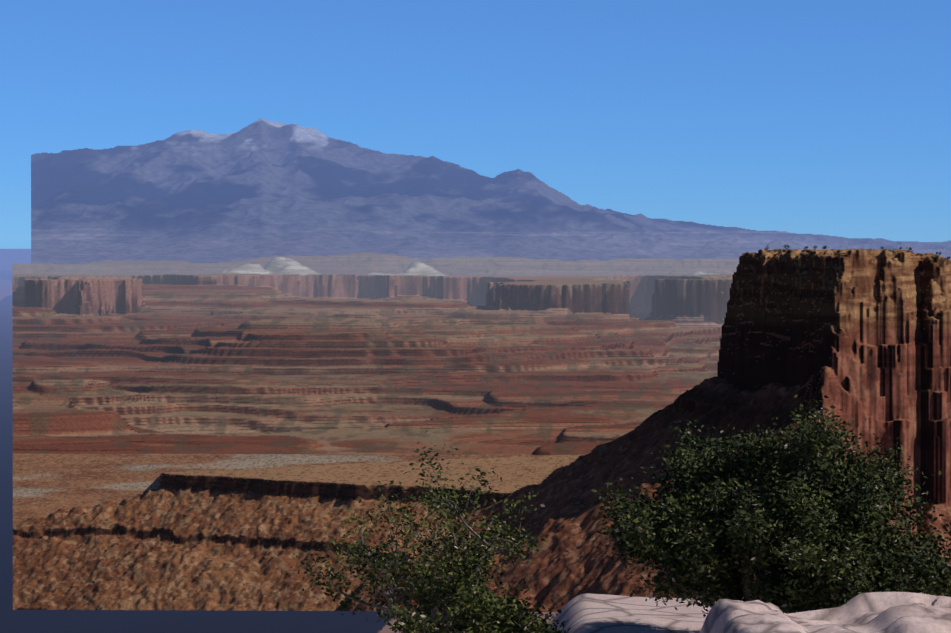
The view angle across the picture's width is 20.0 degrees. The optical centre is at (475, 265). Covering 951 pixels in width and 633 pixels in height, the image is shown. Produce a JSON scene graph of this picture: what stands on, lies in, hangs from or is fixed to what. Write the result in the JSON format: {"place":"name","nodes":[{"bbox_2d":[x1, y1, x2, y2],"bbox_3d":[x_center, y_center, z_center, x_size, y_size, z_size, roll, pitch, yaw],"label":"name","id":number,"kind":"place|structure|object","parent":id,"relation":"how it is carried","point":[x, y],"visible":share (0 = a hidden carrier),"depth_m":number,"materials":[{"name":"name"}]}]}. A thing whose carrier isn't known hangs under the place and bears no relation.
{"place":"outdoors","nodes":[
{"label":"outdoors","id":0,"kind":"place"},
{"bbox_2d":[0,249,557,632],"bbox_3d":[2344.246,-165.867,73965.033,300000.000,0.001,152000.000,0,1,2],"label":"ground","id":1,"kind":"structure","parent":0,"point":[113,621],"depth_m":4214.22,"materials":[{"name":"soil"}]},
{"bbox_2d":[12,252,738,454],"bbox_3d":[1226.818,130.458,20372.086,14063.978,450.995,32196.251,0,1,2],"label":"canyon plain","id":2,"kind":"structure","parent":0,"point":[365,353],"depth_m":8655.83,"materials":[{"name":"brown stone"}]},
{"bbox_2d":[0,0,950,248],"label":"sky","id":3,"kind":"structure","parent":0,"point":[815,117],"materials":[{"name":"blue"}]},
{"bbox_2d":[13,249,950,611],"bbox_3d":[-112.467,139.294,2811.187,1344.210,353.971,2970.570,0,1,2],"label":"butte","id":4,"kind":"object","parent":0,"point":[859,335],"visible":0.6,"depth_m":1652.73,"materials":[{"name":"brown stone"}]},
{"bbox_2d":[765,245,949,258],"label":"shrubs","id":5,"kind":"object","parent":4,"relation":"on","point":[825,247],"visible":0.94,"depth_m":1625.04,"materials":[{"name":"green plant"}]},
{"bbox_2d":[31,118,950,263],"bbox_3d":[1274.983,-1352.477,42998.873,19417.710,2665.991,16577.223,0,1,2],"label":"la sal mountains","id":6,"kind":"structure","parent":0,"point":[260,187],"depth_m":42824.40,"materials":[{"name":"stone"}]},
{"bbox_2d":[547,592,950,632],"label":"rock ledge","id":7,"kind":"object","parent":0,"point":[890,612],"depth_m":23.10,"materials":[{"name":"stone"}]},
{"bbox_2d":[290,431,563,632],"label":"shrub","id":8,"kind":"object","parent":7,"relation":"on","point":[424,587],"visible":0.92,"depth_m":27.93,"materials":[{"name":"green plant"}]},
{"bbox_2d":[377,578,569,632],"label":"shrub","id":9,"kind":"object","parent":7,"relation":"on","point":[486,612],"visible":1,"depth_m":26.11,"materials":[{"name":"green plant"}]},
{"bbox_2d":[589,381,950,616],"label":"juniper","id":10,"kind":"object","parent":7,"relation":"on","point":[713,526],"visible":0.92,"depth_m":25.93,"materials":[{"name":"green plant"}]},
{"bbox_2d":[730,531,950,613],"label":"bush","id":11,"kind":"object","parent":7,"relation":"on","point":[924,572],"visible":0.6,"depth_m":25.46,"materials":[{"name":"green plant"}]}
]}

